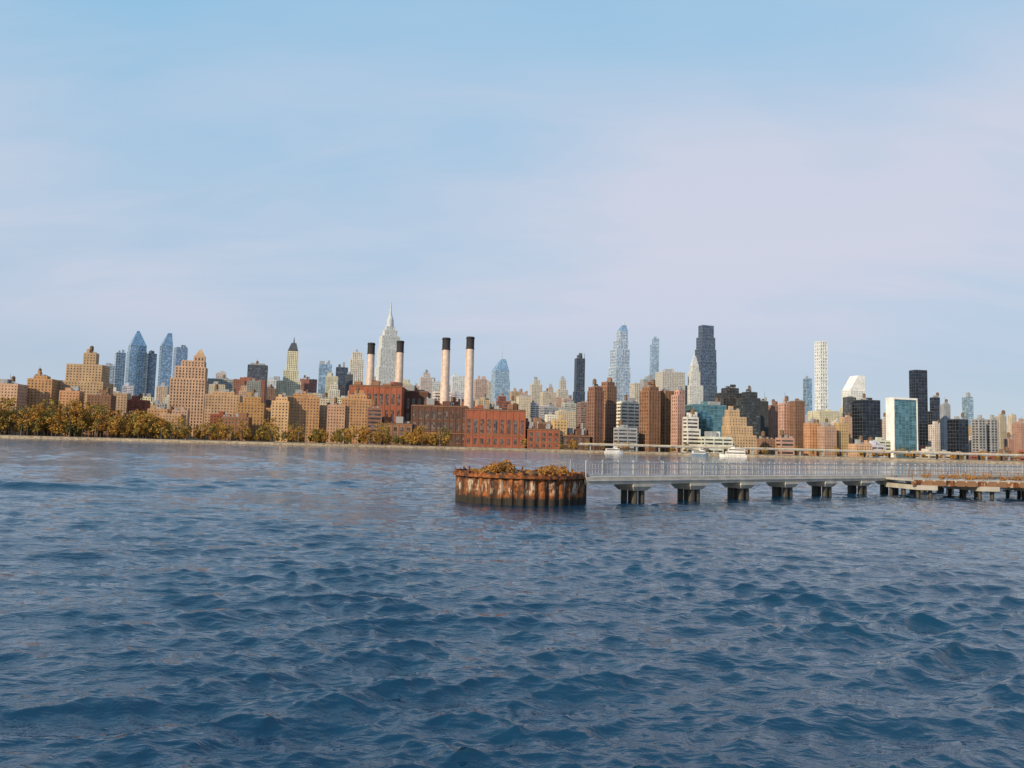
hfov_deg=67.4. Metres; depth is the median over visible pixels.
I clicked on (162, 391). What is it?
brick building
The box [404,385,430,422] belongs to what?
power station boiler house
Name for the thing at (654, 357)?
glass skyscraper
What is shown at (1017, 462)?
ground
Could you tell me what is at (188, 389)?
art deco tower
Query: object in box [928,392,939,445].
office tower
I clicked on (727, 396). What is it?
office tower
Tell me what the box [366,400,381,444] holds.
building
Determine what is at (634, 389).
office tower
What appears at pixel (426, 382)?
office tower
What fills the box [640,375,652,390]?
office tower
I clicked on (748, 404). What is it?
office tower
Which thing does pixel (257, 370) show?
office tower
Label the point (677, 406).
brick tower
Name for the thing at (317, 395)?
brick building
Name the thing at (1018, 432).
apartment building
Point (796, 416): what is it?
apartment building
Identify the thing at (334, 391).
brick building
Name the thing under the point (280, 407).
apartment building
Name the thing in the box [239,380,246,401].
apartment building
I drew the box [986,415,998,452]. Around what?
apartment building
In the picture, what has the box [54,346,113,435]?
apartment building
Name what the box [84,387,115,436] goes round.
apartment building
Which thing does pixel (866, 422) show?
glass skyscraper
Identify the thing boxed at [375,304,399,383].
art deco skyscraper
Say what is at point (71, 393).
apartment building
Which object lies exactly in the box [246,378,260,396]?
office building
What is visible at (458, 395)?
apartment building
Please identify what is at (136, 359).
glass skyscraper
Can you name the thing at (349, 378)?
office tower
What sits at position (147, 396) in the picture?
brick building
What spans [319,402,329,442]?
building
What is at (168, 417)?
apartment building
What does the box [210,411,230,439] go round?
building
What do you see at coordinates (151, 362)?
glass skyscraper
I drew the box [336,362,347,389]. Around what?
glass skyscraper
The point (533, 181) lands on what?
sky
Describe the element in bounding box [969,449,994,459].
building
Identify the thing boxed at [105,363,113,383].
glass skyscraper
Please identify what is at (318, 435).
autumn tree row
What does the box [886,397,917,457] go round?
slab office building
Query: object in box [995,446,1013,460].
building
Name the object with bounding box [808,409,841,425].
office tower
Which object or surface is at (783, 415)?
apartment building
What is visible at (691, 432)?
hospital building
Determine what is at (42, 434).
building
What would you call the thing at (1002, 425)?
apartment building
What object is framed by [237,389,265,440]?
apartment building
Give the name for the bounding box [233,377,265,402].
office tower
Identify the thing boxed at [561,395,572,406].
office building
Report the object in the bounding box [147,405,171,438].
apartment building
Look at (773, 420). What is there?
office tower
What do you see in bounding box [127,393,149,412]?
apartment building
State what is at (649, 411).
brick tower
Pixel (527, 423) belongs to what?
building
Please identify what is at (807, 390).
glass skyscraper
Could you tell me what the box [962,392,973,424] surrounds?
glass skyscraper
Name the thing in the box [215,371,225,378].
office tower
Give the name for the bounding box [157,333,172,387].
glass skyscraper
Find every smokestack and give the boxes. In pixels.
[366,343,375,384]
[395,341,404,416]
[440,337,450,402]
[464,336,474,407]
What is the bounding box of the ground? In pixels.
[0,435,1023,464]
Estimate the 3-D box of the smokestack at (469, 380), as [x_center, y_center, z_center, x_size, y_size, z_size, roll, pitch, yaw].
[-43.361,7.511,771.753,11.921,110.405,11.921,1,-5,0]
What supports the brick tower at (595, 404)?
on the ground
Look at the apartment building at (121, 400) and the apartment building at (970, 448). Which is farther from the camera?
the apartment building at (970, 448)
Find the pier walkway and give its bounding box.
[570,460,1023,503]
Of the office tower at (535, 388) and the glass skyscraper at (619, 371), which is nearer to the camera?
the office tower at (535, 388)
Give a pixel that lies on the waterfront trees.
(861, 454)
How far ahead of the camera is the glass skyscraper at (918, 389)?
997.00 m
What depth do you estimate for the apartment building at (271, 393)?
1369.91 m
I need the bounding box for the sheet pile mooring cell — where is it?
[453,466,588,505]
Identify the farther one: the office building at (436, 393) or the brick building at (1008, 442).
the office building at (436, 393)
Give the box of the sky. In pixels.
[0,0,1023,425]
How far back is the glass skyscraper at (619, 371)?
2295.89 m
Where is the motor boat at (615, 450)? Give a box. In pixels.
[604,446,622,453]
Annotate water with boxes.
[0,438,1023,767]
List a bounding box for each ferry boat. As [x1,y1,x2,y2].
[691,444,707,455]
[720,446,746,457]
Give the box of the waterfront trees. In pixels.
[520,438,1020,460]
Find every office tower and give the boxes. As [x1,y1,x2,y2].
[207,375,233,393]
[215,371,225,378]
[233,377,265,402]
[247,358,267,403]
[267,376,282,387]
[300,375,316,393]
[325,371,337,396]
[345,372,352,395]
[349,349,363,384]
[403,378,411,386]
[419,369,431,397]
[432,378,440,397]
[450,374,464,393]
[473,376,486,399]
[487,380,491,403]
[510,388,520,402]
[529,377,541,404]
[540,388,555,406]
[540,402,558,417]
[556,376,567,398]
[562,401,575,427]
[616,395,638,450]
[630,383,639,401]
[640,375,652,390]
[655,368,684,390]
[685,398,725,436]
[715,384,741,409]
[736,385,759,438]
[760,397,767,436]
[768,399,777,438]
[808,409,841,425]
[843,396,855,416]
[868,437,884,456]
[881,413,885,439]
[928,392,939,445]
[940,399,950,450]
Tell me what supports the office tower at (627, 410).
on the ground
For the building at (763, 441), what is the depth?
783.04 m
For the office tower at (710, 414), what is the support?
on the ground
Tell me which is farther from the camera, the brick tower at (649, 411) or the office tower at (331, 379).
the office tower at (331, 379)
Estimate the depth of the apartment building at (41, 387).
753.84 m
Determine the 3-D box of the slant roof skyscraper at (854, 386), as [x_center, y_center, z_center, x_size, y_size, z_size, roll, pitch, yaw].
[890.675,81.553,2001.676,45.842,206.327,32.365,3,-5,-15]
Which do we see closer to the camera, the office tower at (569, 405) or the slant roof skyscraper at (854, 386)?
the office tower at (569, 405)
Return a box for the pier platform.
[884,468,1023,498]
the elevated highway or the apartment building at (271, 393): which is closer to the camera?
the elevated highway
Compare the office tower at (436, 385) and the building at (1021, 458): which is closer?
the building at (1021, 458)
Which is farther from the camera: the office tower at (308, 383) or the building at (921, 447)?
the office tower at (308, 383)
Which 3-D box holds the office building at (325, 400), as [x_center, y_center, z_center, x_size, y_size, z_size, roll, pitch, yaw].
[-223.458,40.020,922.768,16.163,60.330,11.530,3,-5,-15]
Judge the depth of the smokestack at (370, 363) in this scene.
815.79 m
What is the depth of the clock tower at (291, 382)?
1346.19 m
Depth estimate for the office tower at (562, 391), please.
1998.33 m
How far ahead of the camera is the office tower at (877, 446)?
733.38 m
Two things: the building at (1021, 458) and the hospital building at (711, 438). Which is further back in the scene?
the building at (1021, 458)
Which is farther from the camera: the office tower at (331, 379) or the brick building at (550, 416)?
the office tower at (331, 379)
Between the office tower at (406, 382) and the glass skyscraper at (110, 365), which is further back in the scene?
the glass skyscraper at (110, 365)
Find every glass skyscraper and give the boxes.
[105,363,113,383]
[113,350,125,392]
[125,331,146,395]
[144,350,156,396]
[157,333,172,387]
[172,345,187,377]
[318,360,331,398]
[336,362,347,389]
[491,349,509,403]
[573,353,584,403]
[608,323,630,401]
[650,337,658,379]
[695,325,716,401]
[803,376,811,419]
[852,393,880,443]
[909,370,928,446]
[947,413,968,458]
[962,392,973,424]
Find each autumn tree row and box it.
[0,396,169,438]
[162,416,451,445]
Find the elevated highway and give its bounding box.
[578,443,1023,460]
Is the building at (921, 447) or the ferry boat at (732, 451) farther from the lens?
the building at (921, 447)
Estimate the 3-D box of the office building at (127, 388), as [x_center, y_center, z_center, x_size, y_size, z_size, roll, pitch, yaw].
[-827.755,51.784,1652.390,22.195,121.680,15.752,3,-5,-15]
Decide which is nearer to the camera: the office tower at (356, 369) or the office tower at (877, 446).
the office tower at (877, 446)
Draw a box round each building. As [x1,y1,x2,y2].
[0,374,27,434]
[24,368,57,435]
[36,427,50,435]
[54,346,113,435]
[57,386,83,436]
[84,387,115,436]
[113,391,130,415]
[122,383,134,396]
[122,411,145,437]
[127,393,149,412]
[140,393,154,406]
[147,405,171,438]
[155,400,166,408]
[156,382,168,403]
[159,405,181,438]
[163,395,168,408]
[172,407,189,438]
[203,384,242,439]
[208,381,225,393]
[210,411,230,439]
[221,413,251,440]
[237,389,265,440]
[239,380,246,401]
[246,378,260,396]
[264,408,270,440]
[266,384,275,407]
[269,386,289,441]
[288,388,319,442]
[307,389,321,397]
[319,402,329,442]
[320,392,333,405]
[326,397,345,442]
[329,382,339,402]
[337,396,347,402]
[340,385,344,396]
[341,387,370,443]
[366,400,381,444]
[433,390,450,400]
[451,390,463,400]
[475,397,489,408]
[497,391,510,408]
[516,395,530,421]
[525,418,528,447]
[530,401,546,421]
[533,417,550,427]
[545,412,556,421]
[551,415,566,448]
[555,407,574,428]
[556,397,561,406]
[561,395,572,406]
[576,400,586,430]
[613,419,636,450]
[682,409,700,452]
[698,431,732,452]
[722,406,756,453]
[757,431,774,453]
[775,429,793,454]
[778,395,788,437]
[789,398,804,454]
[803,414,820,455]
[817,418,836,455]
[833,419,848,455]
[840,413,851,443]
[848,436,872,456]
[873,437,890,456]
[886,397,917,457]
[917,442,950,458]
[918,445,925,450]
[928,420,939,450]
[950,451,963,459]
[969,436,971,451]
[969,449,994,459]
[971,415,986,451]
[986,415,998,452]
[995,410,1006,448]
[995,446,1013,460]
[1004,432,1014,459]
[1008,413,1016,438]
[1012,419,1023,459]
[1019,450,1023,460]
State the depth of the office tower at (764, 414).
936.54 m
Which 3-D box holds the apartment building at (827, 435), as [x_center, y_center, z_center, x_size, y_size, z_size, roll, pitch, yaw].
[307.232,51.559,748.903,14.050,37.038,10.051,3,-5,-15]
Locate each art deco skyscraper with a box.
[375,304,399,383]
[685,352,702,404]
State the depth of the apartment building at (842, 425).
755.24 m
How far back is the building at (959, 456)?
717.73 m
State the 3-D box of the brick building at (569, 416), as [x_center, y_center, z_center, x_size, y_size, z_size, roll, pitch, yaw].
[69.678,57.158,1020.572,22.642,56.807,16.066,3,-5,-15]
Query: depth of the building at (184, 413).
721.16 m
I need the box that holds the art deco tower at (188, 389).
[168,349,207,439]
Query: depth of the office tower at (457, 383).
1795.68 m
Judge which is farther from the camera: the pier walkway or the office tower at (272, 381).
the office tower at (272, 381)
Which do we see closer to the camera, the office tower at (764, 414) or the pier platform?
the pier platform
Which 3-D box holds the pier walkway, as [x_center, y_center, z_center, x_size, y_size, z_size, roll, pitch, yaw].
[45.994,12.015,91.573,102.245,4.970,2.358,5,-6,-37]
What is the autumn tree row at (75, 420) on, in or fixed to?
on the ground
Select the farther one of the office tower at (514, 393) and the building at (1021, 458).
the office tower at (514, 393)
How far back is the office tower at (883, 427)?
896.40 m
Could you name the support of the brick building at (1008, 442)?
on the ground
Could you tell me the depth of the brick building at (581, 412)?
1191.36 m
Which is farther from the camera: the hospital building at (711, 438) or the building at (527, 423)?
the building at (527, 423)
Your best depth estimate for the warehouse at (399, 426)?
719.01 m
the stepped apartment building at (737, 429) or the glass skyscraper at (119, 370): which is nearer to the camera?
the stepped apartment building at (737, 429)
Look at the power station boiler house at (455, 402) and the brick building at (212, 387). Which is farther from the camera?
the brick building at (212, 387)
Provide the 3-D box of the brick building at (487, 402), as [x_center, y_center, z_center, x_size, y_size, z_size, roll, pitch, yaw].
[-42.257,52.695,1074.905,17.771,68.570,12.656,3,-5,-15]
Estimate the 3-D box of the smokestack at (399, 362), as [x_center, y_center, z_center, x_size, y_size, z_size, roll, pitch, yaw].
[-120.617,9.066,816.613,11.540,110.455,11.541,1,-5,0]
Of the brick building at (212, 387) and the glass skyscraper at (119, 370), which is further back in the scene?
the glass skyscraper at (119, 370)
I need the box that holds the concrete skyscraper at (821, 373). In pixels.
[814,341,827,410]
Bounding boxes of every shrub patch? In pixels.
[469,459,576,474]
[920,472,1023,480]
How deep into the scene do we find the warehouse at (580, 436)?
718.47 m
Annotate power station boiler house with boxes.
[349,377,405,422]
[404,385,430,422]
[424,392,463,405]
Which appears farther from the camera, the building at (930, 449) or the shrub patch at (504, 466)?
the building at (930, 449)
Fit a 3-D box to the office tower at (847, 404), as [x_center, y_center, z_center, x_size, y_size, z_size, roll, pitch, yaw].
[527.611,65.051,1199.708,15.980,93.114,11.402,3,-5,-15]
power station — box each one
[411,396,468,446]
[464,398,525,447]
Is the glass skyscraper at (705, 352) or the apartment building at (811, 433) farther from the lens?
the glass skyscraper at (705, 352)
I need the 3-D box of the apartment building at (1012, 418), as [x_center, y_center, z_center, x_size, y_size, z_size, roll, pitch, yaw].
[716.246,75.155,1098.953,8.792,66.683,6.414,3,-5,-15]
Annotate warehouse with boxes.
[381,415,412,444]
[526,418,560,448]
[560,423,589,449]
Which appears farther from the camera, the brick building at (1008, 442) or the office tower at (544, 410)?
the office tower at (544, 410)
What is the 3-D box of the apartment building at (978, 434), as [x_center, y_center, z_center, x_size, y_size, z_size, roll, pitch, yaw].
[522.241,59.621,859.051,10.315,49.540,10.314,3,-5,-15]
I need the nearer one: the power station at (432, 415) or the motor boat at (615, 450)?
the motor boat at (615, 450)
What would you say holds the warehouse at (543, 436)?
on the ground
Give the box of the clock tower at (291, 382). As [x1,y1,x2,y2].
[276,337,300,396]
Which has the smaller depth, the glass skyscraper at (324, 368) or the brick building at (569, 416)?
the brick building at (569, 416)
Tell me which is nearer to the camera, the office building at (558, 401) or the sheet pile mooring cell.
the sheet pile mooring cell
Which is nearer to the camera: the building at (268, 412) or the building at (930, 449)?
the building at (930, 449)
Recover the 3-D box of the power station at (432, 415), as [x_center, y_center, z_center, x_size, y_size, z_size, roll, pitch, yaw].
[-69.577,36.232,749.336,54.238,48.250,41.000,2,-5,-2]
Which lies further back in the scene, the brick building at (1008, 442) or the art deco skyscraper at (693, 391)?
the art deco skyscraper at (693, 391)
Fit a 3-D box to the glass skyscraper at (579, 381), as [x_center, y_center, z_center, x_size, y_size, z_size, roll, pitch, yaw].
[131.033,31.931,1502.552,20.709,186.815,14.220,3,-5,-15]
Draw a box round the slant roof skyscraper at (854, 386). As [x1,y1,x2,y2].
[842,375,864,404]
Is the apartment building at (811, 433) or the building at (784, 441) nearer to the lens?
the building at (784, 441)
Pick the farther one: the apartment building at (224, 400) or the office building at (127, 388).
the office building at (127, 388)
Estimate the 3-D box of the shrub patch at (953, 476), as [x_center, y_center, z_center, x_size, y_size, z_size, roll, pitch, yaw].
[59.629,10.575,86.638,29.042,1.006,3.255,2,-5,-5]
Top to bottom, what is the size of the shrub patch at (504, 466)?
1.308 m
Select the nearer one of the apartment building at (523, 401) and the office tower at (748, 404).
the office tower at (748, 404)
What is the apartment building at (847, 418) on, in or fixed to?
on the ground
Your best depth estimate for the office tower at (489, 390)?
1999.00 m
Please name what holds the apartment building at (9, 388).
on the ground
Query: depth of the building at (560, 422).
718.60 m
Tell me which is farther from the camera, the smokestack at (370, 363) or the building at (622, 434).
the smokestack at (370, 363)
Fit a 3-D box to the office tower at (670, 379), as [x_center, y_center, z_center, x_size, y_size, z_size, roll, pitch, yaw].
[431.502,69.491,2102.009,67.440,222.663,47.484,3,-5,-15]
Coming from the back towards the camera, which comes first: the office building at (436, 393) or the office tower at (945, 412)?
the office tower at (945, 412)
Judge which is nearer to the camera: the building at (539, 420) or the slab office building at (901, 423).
the slab office building at (901, 423)
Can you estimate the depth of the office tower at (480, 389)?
1895.42 m
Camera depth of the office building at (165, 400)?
1265.51 m
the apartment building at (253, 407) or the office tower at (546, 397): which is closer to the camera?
the apartment building at (253, 407)
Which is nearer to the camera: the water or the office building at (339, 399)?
the water
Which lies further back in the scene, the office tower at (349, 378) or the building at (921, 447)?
the office tower at (349, 378)
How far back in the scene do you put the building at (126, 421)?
768.39 m
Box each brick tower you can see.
[586,378,603,449]
[600,377,616,449]
[638,379,660,451]
[660,388,673,451]
[671,387,684,451]
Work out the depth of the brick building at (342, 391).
1515.89 m
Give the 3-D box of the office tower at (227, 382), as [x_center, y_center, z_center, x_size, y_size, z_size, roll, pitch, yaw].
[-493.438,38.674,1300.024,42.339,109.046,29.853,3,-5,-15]
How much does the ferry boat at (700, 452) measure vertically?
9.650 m
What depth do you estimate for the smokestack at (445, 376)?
770.04 m
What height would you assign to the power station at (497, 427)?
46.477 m
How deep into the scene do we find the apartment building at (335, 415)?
738.48 m
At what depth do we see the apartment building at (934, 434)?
1125.91 m
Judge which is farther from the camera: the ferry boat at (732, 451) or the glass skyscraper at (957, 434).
the glass skyscraper at (957, 434)
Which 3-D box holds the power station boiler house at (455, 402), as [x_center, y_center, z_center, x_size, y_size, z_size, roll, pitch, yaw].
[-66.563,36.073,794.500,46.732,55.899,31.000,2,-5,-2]
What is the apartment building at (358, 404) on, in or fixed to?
on the ground
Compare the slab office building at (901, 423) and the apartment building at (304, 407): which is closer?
the apartment building at (304, 407)
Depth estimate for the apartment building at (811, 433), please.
754.87 m
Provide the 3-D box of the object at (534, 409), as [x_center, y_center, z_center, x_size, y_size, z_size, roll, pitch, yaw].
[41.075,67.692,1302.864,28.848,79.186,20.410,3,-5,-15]
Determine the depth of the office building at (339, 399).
1036.79 m
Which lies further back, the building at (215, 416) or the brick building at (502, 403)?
the brick building at (502, 403)
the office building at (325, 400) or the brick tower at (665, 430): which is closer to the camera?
the brick tower at (665, 430)
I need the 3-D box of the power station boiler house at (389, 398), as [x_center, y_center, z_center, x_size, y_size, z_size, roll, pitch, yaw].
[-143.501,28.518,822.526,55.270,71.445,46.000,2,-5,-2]
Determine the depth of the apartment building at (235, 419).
715.62 m
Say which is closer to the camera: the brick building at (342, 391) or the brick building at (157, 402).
the brick building at (157, 402)
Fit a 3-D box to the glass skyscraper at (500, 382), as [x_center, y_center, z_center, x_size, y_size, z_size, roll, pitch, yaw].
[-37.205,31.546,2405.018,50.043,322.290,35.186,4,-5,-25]
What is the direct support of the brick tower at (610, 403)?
on the ground
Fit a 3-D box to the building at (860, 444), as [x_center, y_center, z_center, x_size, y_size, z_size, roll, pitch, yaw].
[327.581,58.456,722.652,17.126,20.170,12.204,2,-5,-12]
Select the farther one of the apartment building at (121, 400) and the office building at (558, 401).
the office building at (558, 401)
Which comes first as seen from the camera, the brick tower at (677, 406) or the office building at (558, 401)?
the brick tower at (677, 406)
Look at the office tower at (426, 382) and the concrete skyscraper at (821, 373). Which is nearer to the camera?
the office tower at (426, 382)
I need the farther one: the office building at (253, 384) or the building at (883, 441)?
the office building at (253, 384)
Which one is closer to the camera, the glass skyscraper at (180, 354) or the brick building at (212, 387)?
the brick building at (212, 387)

